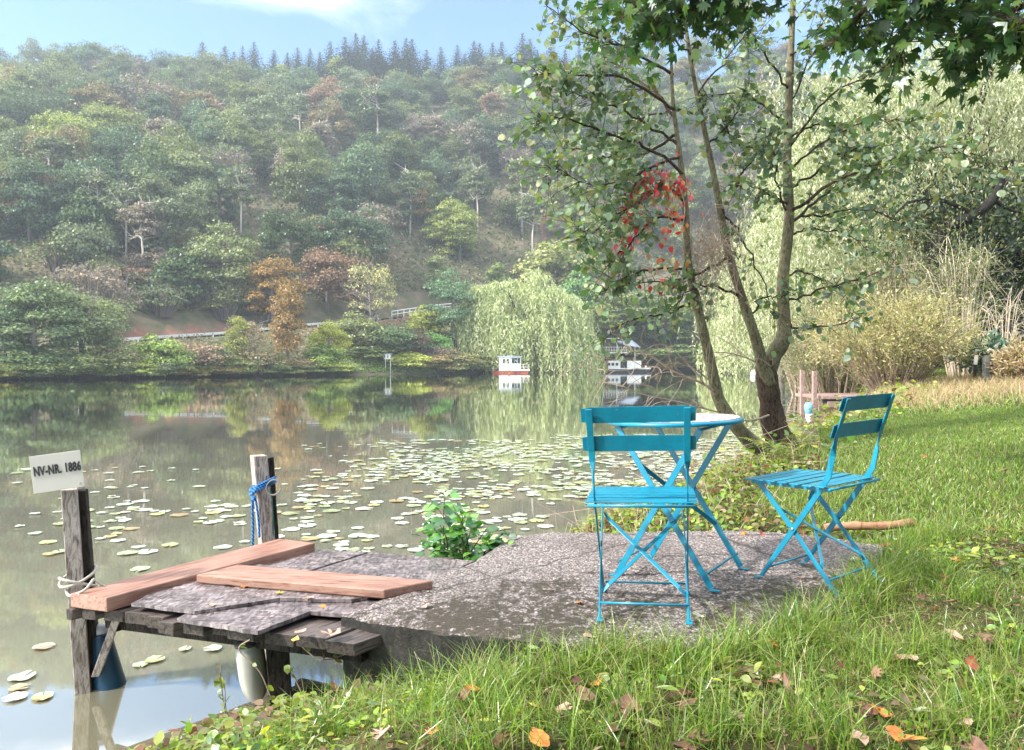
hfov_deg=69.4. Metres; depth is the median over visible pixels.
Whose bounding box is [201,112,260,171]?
broadleaf tree
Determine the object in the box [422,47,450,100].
spruce tree
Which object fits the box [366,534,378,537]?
lily pad
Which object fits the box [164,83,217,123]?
broadleaf tree
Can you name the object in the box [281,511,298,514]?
lily pad
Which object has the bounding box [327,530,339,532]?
lily pad
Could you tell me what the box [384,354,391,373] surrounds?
river marker board
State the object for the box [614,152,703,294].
virginia creeper
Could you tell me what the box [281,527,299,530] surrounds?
lily pad
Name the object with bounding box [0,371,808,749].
water
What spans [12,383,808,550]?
floating pads
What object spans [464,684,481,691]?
fallen leaf
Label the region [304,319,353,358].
lakeside tree
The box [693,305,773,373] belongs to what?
weeping willow
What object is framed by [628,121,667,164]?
broadleaf tree
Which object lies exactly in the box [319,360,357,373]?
waterline bush
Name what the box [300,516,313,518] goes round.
lily pad
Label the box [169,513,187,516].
lily pad
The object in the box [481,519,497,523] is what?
lily pad
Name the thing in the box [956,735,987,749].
fallen leaf
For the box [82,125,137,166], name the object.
broadleaf tree
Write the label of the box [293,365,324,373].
waterline bush
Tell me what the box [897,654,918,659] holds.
fallen leaf
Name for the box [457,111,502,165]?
broadleaf tree
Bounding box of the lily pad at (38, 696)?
[31,691,53,700]
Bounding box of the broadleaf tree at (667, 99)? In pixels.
[642,93,678,125]
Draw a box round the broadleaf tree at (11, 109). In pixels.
[0,86,53,130]
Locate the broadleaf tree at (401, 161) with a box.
[370,139,416,186]
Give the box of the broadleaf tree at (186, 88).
[159,76,208,120]
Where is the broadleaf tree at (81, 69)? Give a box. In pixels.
[53,65,96,94]
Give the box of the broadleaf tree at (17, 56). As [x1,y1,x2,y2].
[0,54,31,68]
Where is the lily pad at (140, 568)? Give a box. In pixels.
[130,566,149,570]
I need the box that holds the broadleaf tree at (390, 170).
[337,140,394,201]
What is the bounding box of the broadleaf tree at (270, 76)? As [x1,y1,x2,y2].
[247,70,302,107]
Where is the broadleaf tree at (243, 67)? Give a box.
[236,63,250,75]
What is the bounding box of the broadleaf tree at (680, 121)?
[664,97,699,132]
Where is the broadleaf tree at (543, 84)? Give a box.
[531,80,560,100]
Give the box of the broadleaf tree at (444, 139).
[433,116,454,155]
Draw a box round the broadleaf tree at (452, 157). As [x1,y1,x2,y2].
[438,133,469,183]
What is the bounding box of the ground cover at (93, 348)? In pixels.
[0,294,766,377]
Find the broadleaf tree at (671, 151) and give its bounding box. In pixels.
[642,125,685,177]
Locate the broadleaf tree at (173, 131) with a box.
[152,116,186,150]
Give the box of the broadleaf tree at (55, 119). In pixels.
[20,107,99,163]
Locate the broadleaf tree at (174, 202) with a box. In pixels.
[117,164,212,265]
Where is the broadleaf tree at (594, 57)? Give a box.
[588,46,618,88]
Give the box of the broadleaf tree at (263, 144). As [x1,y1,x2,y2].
[242,126,269,172]
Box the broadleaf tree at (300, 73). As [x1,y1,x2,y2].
[287,62,311,78]
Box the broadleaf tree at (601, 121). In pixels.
[575,107,615,147]
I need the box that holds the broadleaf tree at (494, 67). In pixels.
[478,54,515,79]
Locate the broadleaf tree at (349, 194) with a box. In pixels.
[338,171,364,203]
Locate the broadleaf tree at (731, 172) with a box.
[718,153,747,197]
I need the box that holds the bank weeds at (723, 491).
[558,421,831,535]
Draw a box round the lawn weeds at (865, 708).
[271,525,1023,749]
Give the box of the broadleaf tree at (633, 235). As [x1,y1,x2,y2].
[617,187,653,244]
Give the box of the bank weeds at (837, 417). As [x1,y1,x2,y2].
[679,369,938,479]
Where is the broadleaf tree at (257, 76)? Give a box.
[240,65,283,84]
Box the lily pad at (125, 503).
[116,502,132,505]
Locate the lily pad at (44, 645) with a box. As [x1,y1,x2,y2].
[32,642,55,648]
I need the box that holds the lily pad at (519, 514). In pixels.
[512,512,526,515]
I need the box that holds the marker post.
[973,355,977,381]
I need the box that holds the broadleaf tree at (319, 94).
[302,74,353,121]
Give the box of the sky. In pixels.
[0,0,1023,80]
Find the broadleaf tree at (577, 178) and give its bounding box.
[546,136,590,182]
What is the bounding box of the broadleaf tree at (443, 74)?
[438,64,467,101]
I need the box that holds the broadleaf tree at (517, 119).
[509,115,533,152]
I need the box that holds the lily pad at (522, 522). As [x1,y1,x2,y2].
[513,520,526,523]
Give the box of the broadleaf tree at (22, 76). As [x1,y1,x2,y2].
[0,66,45,100]
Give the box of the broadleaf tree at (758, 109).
[741,84,781,121]
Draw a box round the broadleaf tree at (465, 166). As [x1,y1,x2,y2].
[448,152,493,210]
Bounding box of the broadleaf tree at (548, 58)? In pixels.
[534,53,563,91]
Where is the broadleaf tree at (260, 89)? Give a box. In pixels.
[235,80,288,134]
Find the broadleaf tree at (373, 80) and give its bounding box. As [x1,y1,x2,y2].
[357,75,385,124]
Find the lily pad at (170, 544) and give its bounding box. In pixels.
[162,542,178,545]
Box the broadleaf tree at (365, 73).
[344,68,371,79]
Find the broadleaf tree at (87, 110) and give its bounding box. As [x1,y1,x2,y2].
[53,103,116,149]
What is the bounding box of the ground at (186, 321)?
[0,73,1023,749]
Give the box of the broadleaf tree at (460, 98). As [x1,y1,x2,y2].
[444,83,477,119]
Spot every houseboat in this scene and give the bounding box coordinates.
[493,355,529,372]
[602,338,650,371]
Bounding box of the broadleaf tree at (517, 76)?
[512,69,534,102]
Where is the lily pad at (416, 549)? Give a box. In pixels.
[407,547,422,551]
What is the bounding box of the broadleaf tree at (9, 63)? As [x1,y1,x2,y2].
[0,59,26,73]
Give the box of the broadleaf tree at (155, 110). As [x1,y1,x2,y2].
[132,90,180,142]
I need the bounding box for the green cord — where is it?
[270,490,273,535]
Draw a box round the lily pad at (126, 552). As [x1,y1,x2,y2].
[117,550,138,554]
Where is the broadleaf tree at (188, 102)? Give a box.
[177,100,197,135]
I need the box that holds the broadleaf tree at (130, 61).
[118,53,159,77]
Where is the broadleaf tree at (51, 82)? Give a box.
[25,59,93,110]
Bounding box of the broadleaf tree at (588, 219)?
[572,213,609,247]
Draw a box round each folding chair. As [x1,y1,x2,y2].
[580,406,697,624]
[744,393,894,596]
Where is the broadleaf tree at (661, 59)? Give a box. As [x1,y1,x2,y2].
[641,45,668,75]
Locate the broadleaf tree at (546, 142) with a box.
[514,123,564,173]
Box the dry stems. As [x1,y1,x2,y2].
[540,403,890,532]
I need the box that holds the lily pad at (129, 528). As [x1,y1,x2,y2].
[123,527,139,529]
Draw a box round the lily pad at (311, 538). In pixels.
[300,536,319,540]
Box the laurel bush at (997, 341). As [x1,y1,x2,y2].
[948,328,1013,377]
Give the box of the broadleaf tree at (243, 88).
[225,81,260,113]
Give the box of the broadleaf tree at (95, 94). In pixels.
[65,79,135,128]
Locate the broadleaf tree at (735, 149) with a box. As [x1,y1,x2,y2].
[725,126,774,175]
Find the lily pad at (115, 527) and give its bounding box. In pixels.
[108,526,124,529]
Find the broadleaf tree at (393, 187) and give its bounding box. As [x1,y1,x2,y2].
[368,179,415,232]
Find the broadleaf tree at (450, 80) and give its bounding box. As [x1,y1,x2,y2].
[442,63,475,97]
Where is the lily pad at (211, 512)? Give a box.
[205,511,220,513]
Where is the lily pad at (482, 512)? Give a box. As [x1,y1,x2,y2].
[476,511,490,513]
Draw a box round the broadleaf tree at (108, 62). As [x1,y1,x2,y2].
[99,52,127,77]
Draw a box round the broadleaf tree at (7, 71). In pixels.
[0,64,51,102]
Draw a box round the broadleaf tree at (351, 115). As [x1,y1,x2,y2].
[336,111,365,151]
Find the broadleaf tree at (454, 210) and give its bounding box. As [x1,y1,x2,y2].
[417,196,483,257]
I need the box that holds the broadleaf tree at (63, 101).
[53,79,91,115]
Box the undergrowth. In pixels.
[0,71,811,313]
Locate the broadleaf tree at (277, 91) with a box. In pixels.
[261,73,299,131]
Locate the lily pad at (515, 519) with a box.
[508,517,523,520]
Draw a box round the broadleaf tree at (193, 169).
[158,149,218,223]
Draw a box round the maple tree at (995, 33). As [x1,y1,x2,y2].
[574,0,1023,132]
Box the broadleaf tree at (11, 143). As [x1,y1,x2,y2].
[0,126,41,163]
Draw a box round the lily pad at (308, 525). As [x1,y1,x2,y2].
[298,523,316,526]
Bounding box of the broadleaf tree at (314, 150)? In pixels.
[294,133,327,200]
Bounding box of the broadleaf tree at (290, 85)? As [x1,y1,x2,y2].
[275,70,308,124]
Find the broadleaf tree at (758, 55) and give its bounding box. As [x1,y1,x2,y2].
[736,36,786,81]
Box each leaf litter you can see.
[293,526,1023,749]
[571,425,829,534]
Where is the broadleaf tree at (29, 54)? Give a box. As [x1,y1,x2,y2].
[17,36,44,64]
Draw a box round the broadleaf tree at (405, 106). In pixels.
[387,99,410,130]
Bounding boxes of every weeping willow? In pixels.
[447,267,608,372]
[677,4,1023,375]
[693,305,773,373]
[710,198,878,382]
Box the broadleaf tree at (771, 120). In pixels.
[759,116,782,143]
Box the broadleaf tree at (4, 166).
[0,159,9,217]
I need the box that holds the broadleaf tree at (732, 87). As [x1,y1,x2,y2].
[720,79,771,127]
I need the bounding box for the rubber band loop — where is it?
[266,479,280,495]
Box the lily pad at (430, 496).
[424,495,438,497]
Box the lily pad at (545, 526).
[537,524,553,527]
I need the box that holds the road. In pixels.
[13,293,703,351]
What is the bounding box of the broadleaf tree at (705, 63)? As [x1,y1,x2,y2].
[678,33,716,75]
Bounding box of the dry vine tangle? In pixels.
[661,115,764,400]
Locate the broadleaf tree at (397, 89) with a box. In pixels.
[372,69,422,120]
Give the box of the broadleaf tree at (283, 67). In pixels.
[276,62,292,83]
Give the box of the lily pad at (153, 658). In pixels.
[145,655,164,661]
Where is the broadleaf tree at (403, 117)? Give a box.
[394,108,429,149]
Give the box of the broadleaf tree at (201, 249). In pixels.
[174,220,261,293]
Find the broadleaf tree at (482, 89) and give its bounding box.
[462,82,491,114]
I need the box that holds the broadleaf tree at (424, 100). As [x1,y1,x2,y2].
[404,90,433,115]
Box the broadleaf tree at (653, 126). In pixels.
[635,111,674,163]
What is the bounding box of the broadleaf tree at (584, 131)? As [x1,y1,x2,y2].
[572,106,613,150]
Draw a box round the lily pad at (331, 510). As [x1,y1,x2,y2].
[322,509,340,511]
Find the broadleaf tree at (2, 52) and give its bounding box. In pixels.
[0,48,15,61]
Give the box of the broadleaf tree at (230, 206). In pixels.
[192,157,244,226]
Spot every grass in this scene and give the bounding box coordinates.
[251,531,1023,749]
[345,351,463,372]
[565,406,1023,546]
[748,366,1023,457]
[815,371,1023,420]
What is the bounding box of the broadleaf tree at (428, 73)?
[422,68,438,104]
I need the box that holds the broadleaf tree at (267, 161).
[261,134,298,184]
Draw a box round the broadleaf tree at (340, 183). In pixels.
[296,167,367,220]
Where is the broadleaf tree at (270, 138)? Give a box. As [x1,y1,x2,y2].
[257,121,293,171]
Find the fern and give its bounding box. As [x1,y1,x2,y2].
[739,435,824,459]
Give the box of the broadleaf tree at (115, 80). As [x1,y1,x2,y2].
[101,76,133,121]
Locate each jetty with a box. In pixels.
[61,454,473,713]
[795,370,869,428]
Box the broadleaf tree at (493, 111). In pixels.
[485,99,504,141]
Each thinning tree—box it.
[79,54,102,74]
[102,61,189,118]
[127,54,160,78]
[188,136,255,219]
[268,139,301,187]
[339,181,409,250]
[364,67,403,103]
[392,104,445,153]
[435,104,498,163]
[491,136,534,193]
[733,166,768,210]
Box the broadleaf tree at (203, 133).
[177,115,250,161]
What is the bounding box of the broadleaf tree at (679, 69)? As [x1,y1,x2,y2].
[660,59,699,98]
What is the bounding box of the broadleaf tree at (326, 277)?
[296,245,373,311]
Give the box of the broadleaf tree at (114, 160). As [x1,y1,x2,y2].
[96,144,156,190]
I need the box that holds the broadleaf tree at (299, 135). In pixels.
[284,126,332,164]
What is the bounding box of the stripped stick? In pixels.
[823,518,914,531]
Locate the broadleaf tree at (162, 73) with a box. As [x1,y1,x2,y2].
[138,66,185,117]
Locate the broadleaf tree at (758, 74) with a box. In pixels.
[752,64,778,107]
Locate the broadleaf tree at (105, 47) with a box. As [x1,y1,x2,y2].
[88,40,130,61]
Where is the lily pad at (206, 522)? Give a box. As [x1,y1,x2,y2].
[203,521,216,523]
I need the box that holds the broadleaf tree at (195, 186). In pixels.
[170,177,221,234]
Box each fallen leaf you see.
[322,628,340,636]
[370,725,389,738]
[424,727,436,733]
[452,689,469,699]
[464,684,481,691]
[529,727,549,746]
[556,701,572,711]
[576,685,594,700]
[585,676,603,687]
[606,722,647,736]
[609,693,641,722]
[645,656,660,666]
[671,739,704,749]
[672,698,695,707]
[686,729,713,742]
[692,611,703,621]
[733,711,745,723]
[742,661,760,671]
[764,639,779,648]
[773,672,782,680]
[850,729,868,744]
[869,703,892,716]
[885,725,927,742]
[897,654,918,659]
[899,706,929,713]
[945,628,963,639]
[952,717,972,725]
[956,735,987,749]
[966,656,979,669]
[975,632,997,642]
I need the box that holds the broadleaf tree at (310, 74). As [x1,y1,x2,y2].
[295,69,319,83]
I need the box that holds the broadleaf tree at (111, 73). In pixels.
[96,68,125,100]
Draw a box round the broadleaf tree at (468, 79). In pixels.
[454,64,497,113]
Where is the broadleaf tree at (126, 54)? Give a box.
[106,49,134,70]
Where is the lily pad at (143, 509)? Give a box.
[134,508,152,510]
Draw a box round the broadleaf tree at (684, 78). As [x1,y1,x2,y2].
[679,72,700,98]
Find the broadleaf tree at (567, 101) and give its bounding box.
[553,88,580,113]
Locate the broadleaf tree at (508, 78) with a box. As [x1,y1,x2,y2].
[481,66,515,109]
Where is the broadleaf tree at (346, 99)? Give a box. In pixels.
[327,84,378,132]
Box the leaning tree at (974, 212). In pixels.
[812,152,1023,293]
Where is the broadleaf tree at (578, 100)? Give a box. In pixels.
[566,87,583,112]
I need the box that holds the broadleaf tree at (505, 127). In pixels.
[482,111,543,175]
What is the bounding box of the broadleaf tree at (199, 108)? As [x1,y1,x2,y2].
[176,96,225,143]
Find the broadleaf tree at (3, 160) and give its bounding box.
[0,144,49,223]
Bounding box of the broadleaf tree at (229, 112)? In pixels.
[178,107,251,147]
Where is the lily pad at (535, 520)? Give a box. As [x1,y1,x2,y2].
[529,518,543,521]
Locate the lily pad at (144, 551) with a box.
[138,549,157,553]
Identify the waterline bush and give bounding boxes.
[0,360,50,379]
[0,363,21,378]
[0,363,22,376]
[10,369,51,378]
[23,360,69,378]
[49,360,79,377]
[54,366,94,378]
[65,360,104,378]
[86,365,124,377]
[87,358,113,377]
[96,366,156,377]
[121,360,160,377]
[136,368,168,377]
[146,359,189,376]
[170,363,195,376]
[173,368,210,376]
[191,364,219,375]
[201,366,246,376]
[211,365,254,375]
[220,356,264,375]
[239,356,278,374]
[258,363,290,374]
[270,366,306,374]
[279,364,317,374]
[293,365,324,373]
[312,361,338,373]
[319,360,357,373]
[330,360,362,372]
[418,354,465,371]
[431,357,477,372]
[464,362,491,371]
[625,357,651,365]
[640,352,673,369]
[650,356,694,368]
[653,361,680,369]
[679,353,702,366]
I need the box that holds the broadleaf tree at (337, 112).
[302,96,359,157]
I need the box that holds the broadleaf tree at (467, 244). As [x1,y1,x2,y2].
[430,214,480,263]
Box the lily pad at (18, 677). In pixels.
[7,670,35,680]
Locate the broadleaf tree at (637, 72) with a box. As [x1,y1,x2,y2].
[617,61,643,93]
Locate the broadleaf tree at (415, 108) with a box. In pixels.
[409,102,427,138]
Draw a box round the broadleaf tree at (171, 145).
[128,119,216,187]
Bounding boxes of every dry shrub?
[870,210,1023,377]
[957,278,1023,362]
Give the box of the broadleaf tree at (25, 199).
[0,168,72,237]
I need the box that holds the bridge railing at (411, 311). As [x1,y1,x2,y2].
[391,303,451,318]
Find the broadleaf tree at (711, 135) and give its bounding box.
[698,125,737,163]
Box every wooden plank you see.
[71,539,314,611]
[197,565,432,598]
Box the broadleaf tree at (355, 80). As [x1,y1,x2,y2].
[343,70,370,96]
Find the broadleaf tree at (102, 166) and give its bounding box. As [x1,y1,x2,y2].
[54,153,121,218]
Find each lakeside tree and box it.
[0,276,92,355]
[0,295,52,363]
[36,287,135,353]
[85,319,137,358]
[221,315,252,361]
[241,308,272,351]
[266,284,307,362]
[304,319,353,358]
[421,267,482,343]
[485,260,510,312]
[581,301,623,333]
[591,291,660,338]
[630,297,694,347]
[667,295,725,348]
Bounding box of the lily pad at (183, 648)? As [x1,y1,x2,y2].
[178,646,191,650]
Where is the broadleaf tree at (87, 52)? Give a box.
[62,39,111,80]
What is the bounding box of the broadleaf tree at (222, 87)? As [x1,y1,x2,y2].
[202,68,257,101]
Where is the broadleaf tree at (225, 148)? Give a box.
[203,145,249,191]
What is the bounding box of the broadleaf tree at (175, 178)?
[117,137,186,219]
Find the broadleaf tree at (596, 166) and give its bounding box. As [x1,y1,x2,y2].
[588,149,610,194]
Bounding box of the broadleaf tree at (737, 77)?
[718,67,747,91]
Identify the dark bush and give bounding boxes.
[792,297,873,365]
[814,259,1023,339]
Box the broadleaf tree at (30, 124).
[22,120,52,137]
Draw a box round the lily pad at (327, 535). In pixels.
[317,534,336,537]
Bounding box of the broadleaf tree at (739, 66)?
[718,52,752,82]
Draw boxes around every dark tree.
[706,255,784,378]
[748,76,919,270]
[822,34,1023,343]
[898,186,1023,344]
[937,12,1023,209]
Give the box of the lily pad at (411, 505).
[406,504,420,506]
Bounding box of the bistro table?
[609,413,748,592]
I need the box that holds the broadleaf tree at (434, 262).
[422,254,454,296]
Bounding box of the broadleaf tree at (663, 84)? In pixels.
[630,66,670,111]
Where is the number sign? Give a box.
[29,450,84,493]
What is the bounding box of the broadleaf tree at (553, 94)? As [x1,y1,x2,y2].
[526,84,568,118]
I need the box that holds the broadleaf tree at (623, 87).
[615,71,639,101]
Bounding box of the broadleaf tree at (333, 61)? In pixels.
[324,55,347,85]
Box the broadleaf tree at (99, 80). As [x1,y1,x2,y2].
[95,78,120,92]
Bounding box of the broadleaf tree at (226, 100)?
[212,96,233,108]
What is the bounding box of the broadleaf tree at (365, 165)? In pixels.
[318,142,389,216]
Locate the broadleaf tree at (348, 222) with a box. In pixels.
[323,203,399,258]
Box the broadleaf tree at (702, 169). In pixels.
[676,152,724,213]
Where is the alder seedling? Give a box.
[412,489,522,562]
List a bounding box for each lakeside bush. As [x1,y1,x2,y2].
[0,349,65,377]
[31,348,94,376]
[65,352,132,376]
[101,349,156,375]
[125,332,194,375]
[153,350,199,368]
[168,340,234,375]
[193,343,232,367]
[227,343,287,374]
[262,351,289,372]
[284,357,318,369]
[300,343,346,366]
[328,310,389,349]
[343,343,395,358]
[358,324,423,353]
[386,351,431,371]
[399,329,439,356]
[403,305,449,332]
[420,330,453,349]
[423,346,460,367]
[440,349,480,364]
[470,353,498,365]
[510,239,609,289]
[559,269,605,308]
[598,349,686,360]
[641,344,715,361]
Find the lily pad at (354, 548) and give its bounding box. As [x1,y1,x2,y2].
[347,547,359,550]
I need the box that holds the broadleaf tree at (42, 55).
[35,41,64,63]
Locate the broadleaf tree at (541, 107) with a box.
[525,95,562,139]
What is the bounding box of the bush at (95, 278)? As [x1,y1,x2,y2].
[55,261,144,323]
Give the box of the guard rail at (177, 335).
[77,318,369,344]
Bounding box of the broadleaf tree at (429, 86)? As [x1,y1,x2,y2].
[418,74,444,105]
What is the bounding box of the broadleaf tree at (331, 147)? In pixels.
[301,136,334,160]
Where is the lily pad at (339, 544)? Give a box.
[333,543,348,546]
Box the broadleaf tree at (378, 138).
[352,127,403,173]
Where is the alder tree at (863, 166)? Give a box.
[496,0,1023,462]
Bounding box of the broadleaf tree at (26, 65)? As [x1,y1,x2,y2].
[16,58,38,79]
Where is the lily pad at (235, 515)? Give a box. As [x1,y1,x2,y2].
[232,514,245,516]
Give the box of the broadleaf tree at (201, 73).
[194,63,223,94]
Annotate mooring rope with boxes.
[58,564,105,596]
[249,476,276,545]
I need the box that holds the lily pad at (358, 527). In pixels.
[351,526,363,528]
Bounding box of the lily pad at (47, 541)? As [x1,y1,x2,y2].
[39,540,56,543]
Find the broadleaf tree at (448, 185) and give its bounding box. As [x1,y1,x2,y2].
[414,151,459,207]
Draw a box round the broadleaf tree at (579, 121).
[567,110,591,140]
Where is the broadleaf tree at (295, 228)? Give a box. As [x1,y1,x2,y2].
[256,207,329,273]
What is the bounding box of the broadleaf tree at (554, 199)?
[545,176,590,221]
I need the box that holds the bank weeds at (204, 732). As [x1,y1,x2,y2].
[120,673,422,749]
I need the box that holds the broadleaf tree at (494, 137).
[464,119,500,165]
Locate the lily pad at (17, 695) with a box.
[1,691,27,700]
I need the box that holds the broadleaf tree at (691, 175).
[662,166,704,221]
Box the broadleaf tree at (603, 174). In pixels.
[597,156,653,207]
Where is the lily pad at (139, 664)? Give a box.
[132,661,147,666]
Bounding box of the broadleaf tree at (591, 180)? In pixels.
[574,142,617,187]
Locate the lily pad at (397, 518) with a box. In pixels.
[391,517,403,519]
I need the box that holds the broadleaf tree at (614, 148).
[603,137,639,159]
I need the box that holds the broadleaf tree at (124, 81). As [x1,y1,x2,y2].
[104,76,135,98]
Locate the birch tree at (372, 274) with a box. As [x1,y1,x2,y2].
[331,251,402,344]
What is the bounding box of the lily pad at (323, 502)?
[320,501,334,503]
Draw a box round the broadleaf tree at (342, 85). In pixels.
[331,80,357,107]
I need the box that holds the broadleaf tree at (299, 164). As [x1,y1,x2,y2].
[269,142,335,215]
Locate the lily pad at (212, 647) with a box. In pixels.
[203,644,221,650]
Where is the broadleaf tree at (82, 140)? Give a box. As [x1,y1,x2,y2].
[34,120,102,191]
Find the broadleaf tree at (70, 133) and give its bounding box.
[20,123,95,178]
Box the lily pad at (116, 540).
[110,538,125,541]
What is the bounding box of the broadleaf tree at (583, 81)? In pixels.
[565,59,599,103]
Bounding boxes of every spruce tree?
[193,40,207,59]
[219,46,235,71]
[227,52,237,67]
[229,42,266,83]
[234,45,249,76]
[265,50,286,76]
[283,47,307,72]
[283,52,294,75]
[303,48,316,70]
[307,51,330,83]
[314,41,336,76]
[321,37,363,88]
[335,46,357,79]
[337,35,380,80]
[340,33,367,81]
[360,38,389,79]
[360,47,385,77]
[372,41,416,80]
[390,38,425,91]
[395,39,428,84]
[416,48,435,80]
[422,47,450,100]
[438,44,465,94]
[442,54,472,96]
[460,41,495,78]
[469,43,494,82]
[483,42,500,76]
[494,41,511,64]
[510,32,537,91]
[521,38,542,83]
[521,42,581,97]
[558,49,570,84]
[574,46,583,59]
[584,46,613,92]
[602,31,638,89]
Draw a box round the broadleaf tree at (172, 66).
[150,63,194,78]
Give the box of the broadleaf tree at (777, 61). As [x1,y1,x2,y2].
[751,52,803,102]
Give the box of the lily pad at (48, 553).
[42,552,56,554]
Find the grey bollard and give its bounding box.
[982,356,989,381]
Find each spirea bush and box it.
[756,252,886,414]
[792,215,1006,375]
[792,270,1003,393]
[983,332,1023,383]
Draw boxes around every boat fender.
[93,623,126,690]
[234,640,267,706]
[804,402,814,421]
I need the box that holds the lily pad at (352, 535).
[348,533,366,537]
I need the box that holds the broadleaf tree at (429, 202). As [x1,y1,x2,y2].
[409,170,442,223]
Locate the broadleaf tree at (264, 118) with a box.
[234,93,300,137]
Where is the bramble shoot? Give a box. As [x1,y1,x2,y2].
[213,639,343,716]
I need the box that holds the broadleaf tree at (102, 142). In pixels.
[91,122,158,189]
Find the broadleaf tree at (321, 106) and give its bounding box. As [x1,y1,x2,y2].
[318,96,337,135]
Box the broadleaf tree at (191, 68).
[168,54,204,79]
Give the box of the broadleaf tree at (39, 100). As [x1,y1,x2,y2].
[2,84,62,133]
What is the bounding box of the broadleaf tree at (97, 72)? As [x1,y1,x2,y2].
[90,61,109,81]
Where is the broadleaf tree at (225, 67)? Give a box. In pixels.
[208,61,235,79]
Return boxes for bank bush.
[755,271,822,394]
[782,312,825,400]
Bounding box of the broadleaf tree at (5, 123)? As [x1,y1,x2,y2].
[0,114,20,144]
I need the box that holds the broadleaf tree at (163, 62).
[147,48,188,70]
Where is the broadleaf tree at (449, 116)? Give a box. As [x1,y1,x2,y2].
[439,107,468,140]
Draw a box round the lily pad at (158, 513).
[149,512,164,514]
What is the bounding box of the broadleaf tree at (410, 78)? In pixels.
[383,68,423,101]
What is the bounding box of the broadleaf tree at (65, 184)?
[42,165,112,232]
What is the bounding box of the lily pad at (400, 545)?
[395,544,407,547]
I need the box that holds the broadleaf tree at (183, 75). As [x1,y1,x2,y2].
[163,63,219,97]
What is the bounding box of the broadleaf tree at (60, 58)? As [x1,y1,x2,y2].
[38,49,80,94]
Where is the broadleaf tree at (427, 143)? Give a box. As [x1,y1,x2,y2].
[414,135,448,183]
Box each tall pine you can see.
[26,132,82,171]
[70,165,118,226]
[97,180,145,256]
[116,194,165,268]
[141,116,182,144]
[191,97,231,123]
[216,165,258,233]
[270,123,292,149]
[284,86,312,134]
[302,116,337,155]
[357,79,397,132]
[393,161,428,236]
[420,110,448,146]
[460,160,494,232]
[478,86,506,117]
[502,153,547,233]
[515,187,549,256]
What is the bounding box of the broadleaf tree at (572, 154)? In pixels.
[541,135,587,185]
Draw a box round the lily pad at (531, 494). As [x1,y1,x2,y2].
[526,493,540,495]
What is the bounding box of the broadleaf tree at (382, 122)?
[362,98,405,136]
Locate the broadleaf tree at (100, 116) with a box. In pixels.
[78,99,150,147]
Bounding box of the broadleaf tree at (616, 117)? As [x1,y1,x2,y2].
[607,99,643,135]
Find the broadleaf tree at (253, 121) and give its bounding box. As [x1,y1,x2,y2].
[240,115,269,152]
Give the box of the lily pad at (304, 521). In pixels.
[300,520,313,522]
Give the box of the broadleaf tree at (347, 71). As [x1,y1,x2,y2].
[337,65,360,87]
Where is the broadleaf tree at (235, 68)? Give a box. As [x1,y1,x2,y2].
[219,58,256,86]
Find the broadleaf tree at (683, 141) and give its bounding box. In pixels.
[671,130,701,168]
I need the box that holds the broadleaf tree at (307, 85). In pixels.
[293,74,332,122]
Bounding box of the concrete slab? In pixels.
[341,530,881,701]
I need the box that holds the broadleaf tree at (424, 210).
[378,182,432,226]
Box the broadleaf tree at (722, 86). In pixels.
[689,80,731,125]
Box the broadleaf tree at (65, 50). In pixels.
[61,42,104,71]
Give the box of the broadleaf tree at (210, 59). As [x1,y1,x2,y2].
[182,49,228,96]
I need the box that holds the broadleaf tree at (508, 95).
[486,83,521,119]
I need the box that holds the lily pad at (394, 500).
[389,499,403,501]
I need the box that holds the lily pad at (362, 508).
[355,507,371,509]
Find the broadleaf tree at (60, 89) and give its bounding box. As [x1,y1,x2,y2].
[46,76,90,115]
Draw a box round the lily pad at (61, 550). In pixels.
[52,549,64,552]
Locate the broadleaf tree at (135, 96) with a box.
[122,77,151,111]
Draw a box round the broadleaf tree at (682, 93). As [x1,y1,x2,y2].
[667,82,692,112]
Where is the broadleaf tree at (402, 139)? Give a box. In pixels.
[372,130,428,180]
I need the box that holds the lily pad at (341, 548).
[335,547,347,549]
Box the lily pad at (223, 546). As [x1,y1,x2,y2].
[213,544,231,548]
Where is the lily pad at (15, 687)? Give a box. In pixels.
[8,683,29,690]
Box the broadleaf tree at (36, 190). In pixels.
[0,152,80,245]
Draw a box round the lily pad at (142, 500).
[131,499,149,501]
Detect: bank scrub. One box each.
[23,231,89,271]
[46,267,83,293]
[63,231,123,257]
[76,252,133,285]
[87,220,139,252]
[110,262,158,295]
[113,251,153,268]
[114,271,141,295]
[123,231,183,253]
[124,281,187,317]
[126,271,165,298]
[132,246,195,278]
[163,272,236,307]
[166,229,203,249]
[177,232,215,262]
[190,258,220,269]
[193,281,252,320]
[207,245,272,272]
[219,260,254,270]
[230,232,260,246]
[247,286,282,309]
[286,237,321,261]
[295,215,333,232]
[304,237,328,249]
[323,247,344,256]
[332,259,355,269]
[342,274,379,296]
[348,248,397,272]
[351,287,384,314]
[535,237,556,255]
[544,216,570,237]
[550,193,591,206]
[571,200,593,216]
[599,195,620,210]
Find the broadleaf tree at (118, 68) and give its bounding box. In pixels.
[108,56,146,84]
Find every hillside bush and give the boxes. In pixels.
[0,240,20,278]
[47,219,122,269]
[52,191,124,243]
[150,247,214,303]
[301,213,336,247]
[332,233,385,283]
[490,195,532,228]
[646,207,671,234]
[664,221,693,255]
[703,196,749,226]
[726,214,759,239]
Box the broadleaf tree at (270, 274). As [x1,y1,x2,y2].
[241,254,307,322]
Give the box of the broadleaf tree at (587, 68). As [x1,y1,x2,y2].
[563,60,592,91]

